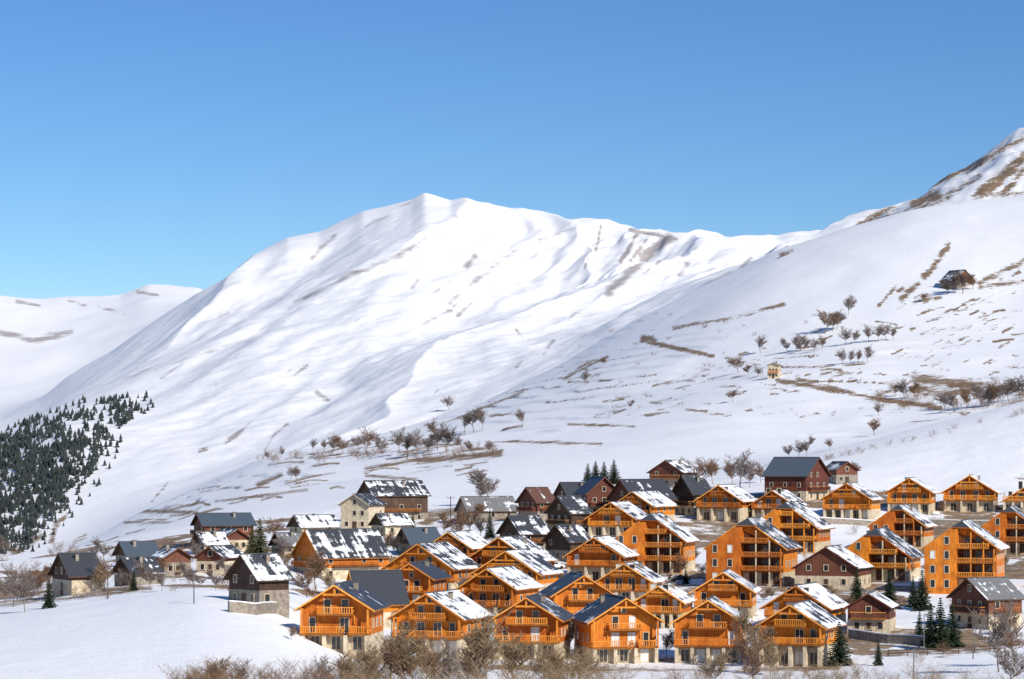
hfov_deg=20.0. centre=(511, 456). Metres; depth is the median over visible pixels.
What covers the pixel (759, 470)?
bare tree
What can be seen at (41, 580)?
bare tree
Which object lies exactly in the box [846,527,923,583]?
larch apartment chalet
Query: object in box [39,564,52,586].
bare tree
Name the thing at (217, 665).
bare tree
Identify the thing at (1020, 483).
windows
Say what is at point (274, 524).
bare tree
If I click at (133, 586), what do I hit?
spruce tree
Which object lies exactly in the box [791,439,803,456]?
bare tree
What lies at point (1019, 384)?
bare tree
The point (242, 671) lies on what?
bare tree
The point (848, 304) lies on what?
bare tree
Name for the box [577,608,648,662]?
windows
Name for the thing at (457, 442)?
bare tree
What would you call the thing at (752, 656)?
shrub
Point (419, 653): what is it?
bare tree
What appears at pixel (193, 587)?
street lamp
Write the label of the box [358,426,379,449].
bare tree
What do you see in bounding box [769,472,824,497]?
windows
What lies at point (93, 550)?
bare tree
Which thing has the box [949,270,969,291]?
bare tree
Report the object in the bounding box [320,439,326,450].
bare tree
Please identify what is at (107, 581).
street lamp
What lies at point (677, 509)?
windows
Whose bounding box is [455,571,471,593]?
bare tree
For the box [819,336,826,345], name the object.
bare tree
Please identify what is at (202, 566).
windows
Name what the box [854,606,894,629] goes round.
windows
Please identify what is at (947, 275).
hillside barn
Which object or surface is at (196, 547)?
bare tree
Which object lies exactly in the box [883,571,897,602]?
spruce tree
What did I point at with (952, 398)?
bare tree
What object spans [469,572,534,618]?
windows
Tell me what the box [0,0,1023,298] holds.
sky
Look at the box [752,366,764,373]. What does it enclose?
bare tree
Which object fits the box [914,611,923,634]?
spruce tree
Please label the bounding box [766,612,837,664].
windows
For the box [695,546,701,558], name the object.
bare tree
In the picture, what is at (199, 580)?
bare tree
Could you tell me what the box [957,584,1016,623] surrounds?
windows
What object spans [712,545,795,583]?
windows
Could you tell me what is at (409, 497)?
chalet
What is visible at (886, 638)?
stone retaining wall
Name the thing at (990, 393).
bare tree
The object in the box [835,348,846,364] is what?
bare tree
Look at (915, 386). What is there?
bare tree
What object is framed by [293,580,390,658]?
larch chalet
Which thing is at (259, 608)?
stone retaining wall
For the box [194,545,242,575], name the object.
stone farmhouse
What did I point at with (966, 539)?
windows
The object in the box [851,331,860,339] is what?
bare tree
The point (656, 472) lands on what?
windows
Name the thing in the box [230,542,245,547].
windows
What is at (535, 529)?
stone farmhouse
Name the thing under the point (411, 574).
windows
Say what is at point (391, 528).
windows
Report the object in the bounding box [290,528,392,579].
chalet
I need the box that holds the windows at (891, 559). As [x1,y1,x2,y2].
[856,542,919,580]
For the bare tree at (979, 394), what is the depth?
1158.46 m
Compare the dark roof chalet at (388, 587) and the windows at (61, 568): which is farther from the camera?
the windows at (61, 568)
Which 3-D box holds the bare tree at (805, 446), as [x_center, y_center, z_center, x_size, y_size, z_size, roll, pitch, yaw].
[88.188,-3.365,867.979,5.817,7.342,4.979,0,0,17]
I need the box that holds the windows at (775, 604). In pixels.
[773,587,842,613]
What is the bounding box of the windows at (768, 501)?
[755,488,803,515]
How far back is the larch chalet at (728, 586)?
496.73 m
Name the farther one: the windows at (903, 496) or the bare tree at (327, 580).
the windows at (903, 496)
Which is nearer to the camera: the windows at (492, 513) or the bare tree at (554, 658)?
the bare tree at (554, 658)
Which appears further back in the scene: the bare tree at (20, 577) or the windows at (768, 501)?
the windows at (768, 501)
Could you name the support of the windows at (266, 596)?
in the old chalet at (256, 577)
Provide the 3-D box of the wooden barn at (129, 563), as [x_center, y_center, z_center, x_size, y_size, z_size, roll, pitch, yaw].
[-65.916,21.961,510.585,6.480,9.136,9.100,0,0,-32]
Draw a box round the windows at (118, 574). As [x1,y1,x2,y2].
[117,573,155,580]
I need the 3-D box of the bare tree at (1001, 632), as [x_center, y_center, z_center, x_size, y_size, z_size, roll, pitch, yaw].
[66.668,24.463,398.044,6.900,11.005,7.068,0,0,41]
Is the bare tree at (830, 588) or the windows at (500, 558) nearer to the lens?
the bare tree at (830, 588)
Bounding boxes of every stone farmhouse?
[47,552,101,596]
[150,544,194,575]
[189,530,230,553]
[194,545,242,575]
[268,531,302,554]
[286,514,341,531]
[337,493,387,527]
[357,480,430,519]
[368,512,414,535]
[396,527,440,553]
[453,496,517,521]
[495,515,549,548]
[514,487,554,521]
[541,524,590,561]
[543,496,593,533]
[553,482,584,497]
[573,476,613,511]
[605,479,677,501]
[672,475,710,516]
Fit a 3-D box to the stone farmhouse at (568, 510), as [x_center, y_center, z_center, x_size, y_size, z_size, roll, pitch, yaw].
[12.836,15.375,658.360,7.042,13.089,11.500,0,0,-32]
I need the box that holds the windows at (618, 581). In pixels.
[605,564,660,598]
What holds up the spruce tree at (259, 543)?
on the snowy terrain
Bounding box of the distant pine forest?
[0,390,153,553]
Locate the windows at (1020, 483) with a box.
[1003,481,1022,507]
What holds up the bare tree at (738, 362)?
on the snowy terrain
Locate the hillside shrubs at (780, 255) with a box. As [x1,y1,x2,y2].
[257,248,1023,462]
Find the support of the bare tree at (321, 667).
on the snowy terrain
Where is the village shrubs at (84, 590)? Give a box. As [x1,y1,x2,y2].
[0,537,290,598]
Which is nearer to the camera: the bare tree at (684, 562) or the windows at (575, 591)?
the windows at (575, 591)
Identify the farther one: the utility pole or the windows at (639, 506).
the windows at (639, 506)
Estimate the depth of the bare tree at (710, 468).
804.18 m
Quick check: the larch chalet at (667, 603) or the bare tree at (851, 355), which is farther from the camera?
the bare tree at (851, 355)
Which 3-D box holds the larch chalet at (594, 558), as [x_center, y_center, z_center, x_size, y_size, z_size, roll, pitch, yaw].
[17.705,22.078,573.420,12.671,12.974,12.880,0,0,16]
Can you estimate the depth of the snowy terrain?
1806.57 m
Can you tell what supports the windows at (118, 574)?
in the wooden barn at (129, 563)
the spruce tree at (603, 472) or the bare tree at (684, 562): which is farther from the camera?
the spruce tree at (603, 472)
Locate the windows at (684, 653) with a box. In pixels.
[680,605,745,661]
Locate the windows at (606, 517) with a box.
[595,504,638,535]
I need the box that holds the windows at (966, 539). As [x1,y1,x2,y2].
[930,536,1003,587]
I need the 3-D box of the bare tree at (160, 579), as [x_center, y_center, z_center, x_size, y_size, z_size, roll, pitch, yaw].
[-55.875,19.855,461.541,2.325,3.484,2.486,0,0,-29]
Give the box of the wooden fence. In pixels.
[888,645,1002,656]
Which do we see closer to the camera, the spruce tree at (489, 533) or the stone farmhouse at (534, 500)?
the spruce tree at (489, 533)
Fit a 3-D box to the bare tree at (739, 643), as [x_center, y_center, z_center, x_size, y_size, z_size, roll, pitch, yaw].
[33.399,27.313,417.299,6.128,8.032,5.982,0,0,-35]
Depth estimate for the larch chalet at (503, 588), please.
504.13 m
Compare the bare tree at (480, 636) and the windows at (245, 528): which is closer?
the bare tree at (480, 636)
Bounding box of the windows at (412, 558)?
[410,549,473,589]
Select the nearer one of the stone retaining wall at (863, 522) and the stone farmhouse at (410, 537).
the stone farmhouse at (410, 537)
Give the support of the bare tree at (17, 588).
on the snowy terrain
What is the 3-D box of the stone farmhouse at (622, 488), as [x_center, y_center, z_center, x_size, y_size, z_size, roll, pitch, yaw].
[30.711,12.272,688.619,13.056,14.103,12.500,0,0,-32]
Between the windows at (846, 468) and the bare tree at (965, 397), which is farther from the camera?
the bare tree at (965, 397)
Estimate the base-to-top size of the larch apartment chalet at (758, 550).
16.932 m
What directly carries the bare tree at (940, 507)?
on the snowy terrain
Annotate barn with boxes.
[110,556,164,585]
[111,540,158,562]
[190,512,256,536]
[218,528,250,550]
[646,460,698,487]
[761,457,831,500]
[826,461,860,484]
[939,269,974,289]
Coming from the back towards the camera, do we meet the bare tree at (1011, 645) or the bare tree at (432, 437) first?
the bare tree at (432, 437)
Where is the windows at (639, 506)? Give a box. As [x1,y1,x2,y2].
[628,494,670,513]
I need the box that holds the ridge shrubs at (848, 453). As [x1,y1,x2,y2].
[714,407,1022,475]
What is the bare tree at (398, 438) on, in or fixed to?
on the snowy terrain
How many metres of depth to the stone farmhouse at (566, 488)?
716.77 m
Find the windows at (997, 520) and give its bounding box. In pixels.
[987,518,1023,552]
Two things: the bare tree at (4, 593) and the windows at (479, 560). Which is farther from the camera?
the windows at (479, 560)
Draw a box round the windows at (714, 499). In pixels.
[703,487,753,519]
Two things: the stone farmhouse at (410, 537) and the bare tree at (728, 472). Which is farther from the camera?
the bare tree at (728, 472)
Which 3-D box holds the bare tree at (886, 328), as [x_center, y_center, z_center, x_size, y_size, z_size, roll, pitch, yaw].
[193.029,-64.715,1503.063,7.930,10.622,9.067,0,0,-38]
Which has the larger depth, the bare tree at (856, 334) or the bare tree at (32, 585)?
the bare tree at (856, 334)
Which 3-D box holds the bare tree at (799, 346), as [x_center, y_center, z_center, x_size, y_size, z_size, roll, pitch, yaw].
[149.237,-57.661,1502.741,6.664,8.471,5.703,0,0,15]
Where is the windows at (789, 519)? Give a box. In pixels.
[768,517,828,551]
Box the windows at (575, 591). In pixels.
[572,580,592,631]
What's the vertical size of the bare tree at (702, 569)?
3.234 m
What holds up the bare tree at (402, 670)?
on the snowy terrain
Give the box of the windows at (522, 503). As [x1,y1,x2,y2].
[521,502,543,514]
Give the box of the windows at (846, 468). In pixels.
[832,467,848,480]
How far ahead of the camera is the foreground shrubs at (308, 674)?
337.35 m
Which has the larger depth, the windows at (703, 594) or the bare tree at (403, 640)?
the windows at (703, 594)
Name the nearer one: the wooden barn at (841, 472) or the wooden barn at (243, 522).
the wooden barn at (243, 522)
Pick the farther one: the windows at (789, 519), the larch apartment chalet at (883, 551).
the windows at (789, 519)
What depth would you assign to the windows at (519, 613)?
439.08 m
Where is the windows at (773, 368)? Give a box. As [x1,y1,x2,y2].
[769,368,780,376]
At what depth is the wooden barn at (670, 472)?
808.47 m
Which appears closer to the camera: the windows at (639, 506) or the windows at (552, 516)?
the windows at (552, 516)
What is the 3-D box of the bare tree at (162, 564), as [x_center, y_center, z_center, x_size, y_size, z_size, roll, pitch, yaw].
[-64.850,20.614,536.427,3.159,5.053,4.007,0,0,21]
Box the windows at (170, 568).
[168,565,175,571]
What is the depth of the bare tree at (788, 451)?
874.85 m
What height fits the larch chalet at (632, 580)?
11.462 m
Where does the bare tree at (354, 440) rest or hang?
on the snowy terrain
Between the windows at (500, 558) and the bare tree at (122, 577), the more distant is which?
the windows at (500, 558)
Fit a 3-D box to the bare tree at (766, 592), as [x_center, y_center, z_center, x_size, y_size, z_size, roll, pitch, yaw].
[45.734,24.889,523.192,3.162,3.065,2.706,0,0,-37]
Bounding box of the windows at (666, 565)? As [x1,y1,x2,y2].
[618,535,693,572]
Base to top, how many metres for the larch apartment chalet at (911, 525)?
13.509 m
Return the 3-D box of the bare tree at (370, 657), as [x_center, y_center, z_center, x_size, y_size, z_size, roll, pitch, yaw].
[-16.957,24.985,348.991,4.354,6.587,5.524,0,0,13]
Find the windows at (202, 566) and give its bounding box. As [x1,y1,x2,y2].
[200,550,219,569]
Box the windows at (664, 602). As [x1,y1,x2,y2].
[641,584,690,626]
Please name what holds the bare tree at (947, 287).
on the snowy terrain
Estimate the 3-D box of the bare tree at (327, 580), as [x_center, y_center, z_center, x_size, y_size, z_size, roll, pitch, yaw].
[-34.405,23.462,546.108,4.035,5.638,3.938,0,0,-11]
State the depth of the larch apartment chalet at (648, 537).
579.85 m
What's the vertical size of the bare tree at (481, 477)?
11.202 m
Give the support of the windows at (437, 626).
in the larch chalet at (449, 614)
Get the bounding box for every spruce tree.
[41,579,57,608]
[128,573,137,590]
[245,525,254,552]
[246,519,271,552]
[483,510,495,537]
[581,464,590,481]
[590,461,598,475]
[600,464,610,481]
[608,462,621,483]
[682,567,688,583]
[822,622,852,665]
[846,567,863,601]
[872,640,883,665]
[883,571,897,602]
[905,576,918,606]
[911,570,934,610]
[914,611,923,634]
[918,603,935,646]
[926,598,953,649]
[944,604,966,646]
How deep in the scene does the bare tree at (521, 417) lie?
1504.83 m
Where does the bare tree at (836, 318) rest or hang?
on the snowy terrain
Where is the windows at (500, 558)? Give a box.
[497,557,555,579]
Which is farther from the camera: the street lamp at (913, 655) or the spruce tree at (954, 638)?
the spruce tree at (954, 638)
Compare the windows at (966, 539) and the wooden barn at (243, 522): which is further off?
the wooden barn at (243, 522)
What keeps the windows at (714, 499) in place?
in the larch chalet at (726, 502)
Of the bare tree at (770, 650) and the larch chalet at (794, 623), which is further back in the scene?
the larch chalet at (794, 623)
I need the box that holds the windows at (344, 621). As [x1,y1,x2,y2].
[309,589,381,650]
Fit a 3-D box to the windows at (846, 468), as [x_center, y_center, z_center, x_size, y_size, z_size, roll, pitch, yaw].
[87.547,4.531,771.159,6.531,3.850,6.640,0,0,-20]
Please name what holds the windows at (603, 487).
in the stone farmhouse at (593, 492)
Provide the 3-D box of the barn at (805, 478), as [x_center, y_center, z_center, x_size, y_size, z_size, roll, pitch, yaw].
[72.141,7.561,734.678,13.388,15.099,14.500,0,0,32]
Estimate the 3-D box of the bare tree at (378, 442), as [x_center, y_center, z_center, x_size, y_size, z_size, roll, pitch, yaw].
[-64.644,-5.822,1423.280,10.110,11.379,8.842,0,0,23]
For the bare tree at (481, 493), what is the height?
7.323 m
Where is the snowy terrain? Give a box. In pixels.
[0,127,1023,678]
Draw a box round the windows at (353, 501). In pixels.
[345,500,381,526]
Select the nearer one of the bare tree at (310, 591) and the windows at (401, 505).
the bare tree at (310, 591)
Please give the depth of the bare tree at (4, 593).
504.98 m
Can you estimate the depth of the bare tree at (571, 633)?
455.53 m
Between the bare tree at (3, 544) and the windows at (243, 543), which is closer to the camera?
the windows at (243, 543)
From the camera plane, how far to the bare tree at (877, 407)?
1172.66 m
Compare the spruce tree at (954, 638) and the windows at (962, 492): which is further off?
the windows at (962, 492)
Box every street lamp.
[107,573,117,598]
[193,570,204,603]
[913,646,924,674]
[924,613,934,652]
[972,624,981,658]
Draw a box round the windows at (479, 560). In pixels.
[477,545,550,565]
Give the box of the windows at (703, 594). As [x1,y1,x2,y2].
[701,578,755,615]
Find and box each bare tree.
[0,535,9,556]
[0,562,38,606]
[0,574,10,603]
[3,575,39,611]
[24,570,38,589]
[33,563,50,579]
[33,569,46,591]
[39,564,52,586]
[87,547,99,554]
[90,566,110,596]
[91,536,112,557]
[92,554,116,588]
[117,568,133,589]
[133,559,158,590]
[154,572,165,591]
[156,556,171,571]
[176,558,196,586]
[184,567,197,582]
[186,539,201,554]
[190,574,206,584]
[201,655,231,678]
[205,567,222,589]
[214,555,231,581]
[229,659,250,678]
[260,517,284,537]
[272,536,291,553]
[277,445,284,454]
[278,552,292,564]
[286,466,296,475]
[287,626,297,639]
[291,466,300,479]
[291,566,321,596]
[301,549,331,590]
[304,585,316,595]
[309,438,317,447]
[310,654,335,678]
[319,568,338,586]
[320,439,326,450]
[326,437,340,448]
[330,435,349,453]
[330,650,356,678]
[351,434,361,446]
[352,638,388,678]
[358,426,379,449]
[371,433,389,452]
[373,621,422,678]
[377,636,418,678]
[381,628,435,678]
[382,530,396,547]
[388,535,402,555]
[390,425,405,453]
[399,432,413,454]
[405,429,426,452]
[417,642,446,677]
[422,429,440,451]
[424,418,447,449]
[434,421,457,452]
[435,635,466,678]
[437,508,453,529]
[441,394,455,408]
[446,506,469,530]
[452,435,462,445]
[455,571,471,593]
[455,621,493,677]
[456,497,487,529]
[460,605,512,675]
[461,410,471,432]
[462,408,479,431]
[462,646,497,678]
[463,440,472,450]
[465,465,500,495]
[473,405,487,429]
[473,511,491,535]
[474,600,492,619]
[475,477,488,495]
[484,440,493,451]
[494,629,532,676]
[515,408,524,426]
[527,640,565,678]
[545,648,567,677]
[556,643,603,678]
[570,620,573,644]
[579,369,590,384]
[659,628,673,658]
[671,553,688,571]
[680,456,696,466]
[690,457,720,477]
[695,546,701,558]
[697,562,705,577]
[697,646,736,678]
[704,458,719,483]
[721,459,736,478]
[723,448,757,487]
[725,389,737,401]
[727,355,746,369]
[727,619,771,670]
[732,603,778,660]
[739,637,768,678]
[741,464,758,487]
[742,365,751,372]
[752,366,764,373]
[754,462,763,481]
[755,335,767,352]
[759,587,773,602]
[761,637,787,675]
[780,337,790,348]
[781,445,792,454]
[790,333,803,351]
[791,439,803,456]
[795,338,805,349]
[799,434,815,456]
[800,333,810,350]
[808,337,820,349]
[808,627,827,647]
[814,309,841,333]
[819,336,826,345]
[824,438,833,449]
[827,309,844,330]
[827,584,837,592]
[833,310,846,328]
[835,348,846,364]
[838,325,852,345]
[844,293,856,312]
[848,349,855,360]
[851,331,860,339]
[854,349,861,363]
[862,324,875,341]
[864,344,873,362]
[867,418,880,435]
[872,324,884,341]
[873,403,883,415]
[878,322,891,340]
[888,326,897,335]
[895,379,910,398]
[908,381,920,397]
[918,292,930,300]
[931,390,949,408]
[936,499,947,515]
[941,280,956,289]
[943,391,957,411]
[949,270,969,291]
[951,276,958,291]
[959,386,978,409]
[964,272,976,285]
[964,383,988,407]
[968,597,1018,671]
[983,385,996,406]
[986,383,1003,404]
[988,640,1023,678]
[992,383,1008,401]
[997,607,1023,665]
[1000,379,1018,401]
[1002,375,1023,398]
[1005,551,1010,566]
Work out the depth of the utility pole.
569.47 m
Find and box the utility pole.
[655,552,663,574]
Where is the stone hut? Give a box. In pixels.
[766,361,781,378]
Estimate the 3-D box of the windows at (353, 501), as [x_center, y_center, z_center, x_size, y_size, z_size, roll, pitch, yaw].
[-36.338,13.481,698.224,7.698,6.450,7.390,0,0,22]
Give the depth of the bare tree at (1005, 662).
351.93 m
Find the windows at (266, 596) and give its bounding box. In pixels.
[233,574,269,601]
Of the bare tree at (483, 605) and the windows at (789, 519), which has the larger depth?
the windows at (789, 519)
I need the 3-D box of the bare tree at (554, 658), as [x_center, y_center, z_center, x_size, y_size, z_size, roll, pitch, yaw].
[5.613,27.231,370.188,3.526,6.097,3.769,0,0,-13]
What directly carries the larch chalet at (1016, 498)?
on the snowy terrain
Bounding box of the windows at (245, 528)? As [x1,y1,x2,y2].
[201,526,247,530]
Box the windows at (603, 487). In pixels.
[584,486,605,511]
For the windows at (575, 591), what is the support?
in the larch chalet at (572, 592)
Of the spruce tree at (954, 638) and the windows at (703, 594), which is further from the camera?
the windows at (703, 594)
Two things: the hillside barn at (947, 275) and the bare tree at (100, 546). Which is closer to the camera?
the bare tree at (100, 546)
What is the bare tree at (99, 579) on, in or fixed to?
on the snowy terrain
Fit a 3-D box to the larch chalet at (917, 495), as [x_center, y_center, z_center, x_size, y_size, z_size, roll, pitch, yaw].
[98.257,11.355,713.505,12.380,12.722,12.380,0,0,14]
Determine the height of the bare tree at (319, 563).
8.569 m
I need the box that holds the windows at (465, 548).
[443,535,476,554]
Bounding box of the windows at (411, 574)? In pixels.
[404,572,444,601]
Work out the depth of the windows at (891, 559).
560.22 m
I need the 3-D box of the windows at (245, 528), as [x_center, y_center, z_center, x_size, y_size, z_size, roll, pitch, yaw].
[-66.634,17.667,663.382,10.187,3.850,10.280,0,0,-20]
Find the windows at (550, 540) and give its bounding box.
[549,539,565,557]
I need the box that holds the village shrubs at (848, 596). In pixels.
[295,519,1022,662]
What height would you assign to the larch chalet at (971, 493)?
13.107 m
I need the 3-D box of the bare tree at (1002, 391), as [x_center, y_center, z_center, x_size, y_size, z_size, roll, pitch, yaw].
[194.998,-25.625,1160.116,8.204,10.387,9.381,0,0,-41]
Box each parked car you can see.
[554,562,564,568]
[667,575,690,581]
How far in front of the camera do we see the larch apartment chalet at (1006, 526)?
612.40 m
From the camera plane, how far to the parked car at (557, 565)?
587.96 m
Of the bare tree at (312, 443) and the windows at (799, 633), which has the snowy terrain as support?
the bare tree at (312, 443)
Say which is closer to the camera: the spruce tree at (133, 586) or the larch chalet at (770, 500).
the spruce tree at (133, 586)
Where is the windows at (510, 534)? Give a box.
[503,533,543,548]
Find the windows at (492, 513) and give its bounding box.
[459,503,510,516]
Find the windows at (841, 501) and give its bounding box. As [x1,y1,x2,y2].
[827,490,878,517]
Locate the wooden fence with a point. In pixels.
(942, 651)
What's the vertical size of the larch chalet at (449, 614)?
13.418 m
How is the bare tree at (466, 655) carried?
on the snowy terrain
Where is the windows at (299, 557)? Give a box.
[298,556,382,575]
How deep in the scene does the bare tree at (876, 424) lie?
1079.24 m
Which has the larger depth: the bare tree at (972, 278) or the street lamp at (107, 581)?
the bare tree at (972, 278)
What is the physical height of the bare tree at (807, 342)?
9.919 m
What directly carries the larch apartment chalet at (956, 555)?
on the snowy terrain
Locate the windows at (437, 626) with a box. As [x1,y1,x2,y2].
[403,597,483,653]
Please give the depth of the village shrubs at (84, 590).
592.79 m
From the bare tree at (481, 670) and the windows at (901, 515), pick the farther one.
the windows at (901, 515)
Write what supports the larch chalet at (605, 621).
on the snowy terrain
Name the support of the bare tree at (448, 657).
on the snowy terrain
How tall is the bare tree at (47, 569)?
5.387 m
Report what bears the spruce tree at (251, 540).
on the snowy terrain
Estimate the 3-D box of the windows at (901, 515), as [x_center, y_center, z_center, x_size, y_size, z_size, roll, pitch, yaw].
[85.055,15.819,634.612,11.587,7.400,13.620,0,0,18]
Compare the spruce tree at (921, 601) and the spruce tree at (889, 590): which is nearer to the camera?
the spruce tree at (921, 601)
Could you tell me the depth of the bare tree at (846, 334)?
1501.28 m
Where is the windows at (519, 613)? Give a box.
[502,601,568,657]
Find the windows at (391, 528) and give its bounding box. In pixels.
[373,527,393,532]
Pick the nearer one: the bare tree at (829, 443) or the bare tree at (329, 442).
the bare tree at (829, 443)
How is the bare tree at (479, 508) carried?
on the snowy terrain
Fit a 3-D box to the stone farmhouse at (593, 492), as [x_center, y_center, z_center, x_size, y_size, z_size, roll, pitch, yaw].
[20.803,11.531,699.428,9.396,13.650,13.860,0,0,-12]
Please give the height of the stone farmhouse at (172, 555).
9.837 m
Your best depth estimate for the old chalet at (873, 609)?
475.79 m
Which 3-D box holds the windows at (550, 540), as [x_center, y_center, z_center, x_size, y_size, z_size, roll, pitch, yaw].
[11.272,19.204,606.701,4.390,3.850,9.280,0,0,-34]
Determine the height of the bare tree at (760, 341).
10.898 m
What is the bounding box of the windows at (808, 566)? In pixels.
[806,564,869,584]
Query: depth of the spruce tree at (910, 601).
511.61 m
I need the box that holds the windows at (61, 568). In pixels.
[55,566,66,588]
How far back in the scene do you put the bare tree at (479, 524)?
644.79 m
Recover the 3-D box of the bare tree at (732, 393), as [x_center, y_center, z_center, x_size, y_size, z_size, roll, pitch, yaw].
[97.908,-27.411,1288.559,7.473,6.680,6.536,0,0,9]
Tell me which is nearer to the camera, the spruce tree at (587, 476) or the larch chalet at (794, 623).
the larch chalet at (794, 623)
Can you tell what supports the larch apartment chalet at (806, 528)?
on the snowy terrain
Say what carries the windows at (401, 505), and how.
in the chalet at (409, 497)
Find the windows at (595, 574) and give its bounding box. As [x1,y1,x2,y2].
[574,541,632,580]
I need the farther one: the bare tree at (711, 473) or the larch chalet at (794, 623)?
the bare tree at (711, 473)
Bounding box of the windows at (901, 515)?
[873,513,932,546]
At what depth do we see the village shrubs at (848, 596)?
517.91 m
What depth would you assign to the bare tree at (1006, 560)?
571.81 m
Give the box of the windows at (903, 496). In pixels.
[892,484,934,511]
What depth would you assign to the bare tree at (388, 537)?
627.01 m
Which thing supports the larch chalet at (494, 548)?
on the snowy terrain
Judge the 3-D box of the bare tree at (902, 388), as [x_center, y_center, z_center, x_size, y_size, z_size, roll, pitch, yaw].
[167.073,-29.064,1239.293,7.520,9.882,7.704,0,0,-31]
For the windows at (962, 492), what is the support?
in the larch chalet at (971, 493)
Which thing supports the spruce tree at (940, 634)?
on the snowy terrain
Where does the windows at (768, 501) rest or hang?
in the larch chalet at (770, 500)
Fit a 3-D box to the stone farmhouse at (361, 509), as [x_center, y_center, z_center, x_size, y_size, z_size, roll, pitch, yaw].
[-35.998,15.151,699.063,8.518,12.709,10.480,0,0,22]
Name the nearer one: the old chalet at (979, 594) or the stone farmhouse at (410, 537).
the old chalet at (979, 594)
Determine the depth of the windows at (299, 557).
579.98 m
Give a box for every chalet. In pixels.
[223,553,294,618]
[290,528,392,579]
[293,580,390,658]
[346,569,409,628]
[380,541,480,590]
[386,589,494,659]
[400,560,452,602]
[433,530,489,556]
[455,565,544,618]
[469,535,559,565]
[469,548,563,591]
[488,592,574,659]
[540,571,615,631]
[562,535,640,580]
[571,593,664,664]
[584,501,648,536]
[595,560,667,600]
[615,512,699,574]
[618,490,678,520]
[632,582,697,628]
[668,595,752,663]
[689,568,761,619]
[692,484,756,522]
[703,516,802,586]
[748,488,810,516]
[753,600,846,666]
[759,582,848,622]
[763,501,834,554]
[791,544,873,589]
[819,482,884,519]
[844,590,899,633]
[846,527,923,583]
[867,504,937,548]
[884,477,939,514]
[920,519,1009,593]
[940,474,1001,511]
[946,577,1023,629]
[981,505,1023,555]
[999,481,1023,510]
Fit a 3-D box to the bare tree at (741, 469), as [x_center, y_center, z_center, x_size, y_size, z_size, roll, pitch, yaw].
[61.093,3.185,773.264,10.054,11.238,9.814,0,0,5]
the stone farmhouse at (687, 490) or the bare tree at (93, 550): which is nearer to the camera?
the bare tree at (93, 550)
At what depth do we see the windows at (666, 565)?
579.98 m
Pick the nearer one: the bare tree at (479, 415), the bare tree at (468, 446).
the bare tree at (468, 446)
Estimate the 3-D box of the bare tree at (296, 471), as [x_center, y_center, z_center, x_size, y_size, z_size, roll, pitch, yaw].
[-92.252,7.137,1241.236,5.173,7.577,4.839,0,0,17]
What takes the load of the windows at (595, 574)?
in the larch chalet at (594, 558)
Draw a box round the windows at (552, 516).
[551,504,587,532]
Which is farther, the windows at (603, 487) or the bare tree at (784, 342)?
the bare tree at (784, 342)
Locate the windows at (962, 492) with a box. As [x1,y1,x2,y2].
[950,480,997,510]
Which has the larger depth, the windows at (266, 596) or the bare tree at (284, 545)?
the bare tree at (284, 545)
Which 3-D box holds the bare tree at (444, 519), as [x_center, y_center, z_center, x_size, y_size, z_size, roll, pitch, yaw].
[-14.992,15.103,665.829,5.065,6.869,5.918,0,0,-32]
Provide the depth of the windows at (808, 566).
544.71 m
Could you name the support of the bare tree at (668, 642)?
on the snowy terrain
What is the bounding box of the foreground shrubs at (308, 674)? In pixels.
[156,652,1011,678]
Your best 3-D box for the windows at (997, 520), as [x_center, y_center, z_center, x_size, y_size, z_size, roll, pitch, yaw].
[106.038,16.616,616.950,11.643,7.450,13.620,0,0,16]
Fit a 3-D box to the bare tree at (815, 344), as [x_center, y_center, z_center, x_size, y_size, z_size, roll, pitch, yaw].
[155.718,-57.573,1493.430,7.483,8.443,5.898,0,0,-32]
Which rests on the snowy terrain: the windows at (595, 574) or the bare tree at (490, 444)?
the bare tree at (490, 444)
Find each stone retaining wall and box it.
[228,600,276,614]
[821,517,988,525]
[848,629,932,645]
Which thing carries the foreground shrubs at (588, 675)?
on the snowy terrain
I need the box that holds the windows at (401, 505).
[400,504,420,519]
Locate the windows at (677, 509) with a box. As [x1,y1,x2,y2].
[676,497,698,512]
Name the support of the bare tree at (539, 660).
on the snowy terrain
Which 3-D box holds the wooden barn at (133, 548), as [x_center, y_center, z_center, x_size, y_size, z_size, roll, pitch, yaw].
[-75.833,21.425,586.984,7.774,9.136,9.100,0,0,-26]
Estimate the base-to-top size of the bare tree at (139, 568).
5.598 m
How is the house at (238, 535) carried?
on the snowy terrain
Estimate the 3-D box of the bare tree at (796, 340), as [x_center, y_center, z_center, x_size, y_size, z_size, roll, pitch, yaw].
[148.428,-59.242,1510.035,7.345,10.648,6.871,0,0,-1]
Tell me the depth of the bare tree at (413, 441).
1337.93 m
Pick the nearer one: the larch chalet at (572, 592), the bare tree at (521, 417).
the larch chalet at (572, 592)
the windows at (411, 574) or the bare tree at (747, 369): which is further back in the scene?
the bare tree at (747, 369)
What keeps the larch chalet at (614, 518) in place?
on the snowy terrain
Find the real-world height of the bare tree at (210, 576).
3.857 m
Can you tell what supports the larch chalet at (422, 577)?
on the snowy terrain
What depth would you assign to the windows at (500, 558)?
542.19 m
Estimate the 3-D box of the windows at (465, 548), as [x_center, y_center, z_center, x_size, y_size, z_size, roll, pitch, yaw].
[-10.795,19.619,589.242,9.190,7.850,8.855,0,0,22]
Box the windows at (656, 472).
[655,471,676,484]
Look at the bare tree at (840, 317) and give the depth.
1569.37 m
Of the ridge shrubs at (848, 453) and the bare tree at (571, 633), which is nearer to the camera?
the bare tree at (571, 633)
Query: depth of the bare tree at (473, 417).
1557.34 m
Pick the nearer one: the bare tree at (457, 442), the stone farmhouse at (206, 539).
the stone farmhouse at (206, 539)
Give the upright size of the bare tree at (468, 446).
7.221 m
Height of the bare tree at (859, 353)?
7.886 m
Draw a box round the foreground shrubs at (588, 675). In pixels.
[186,639,1023,678]

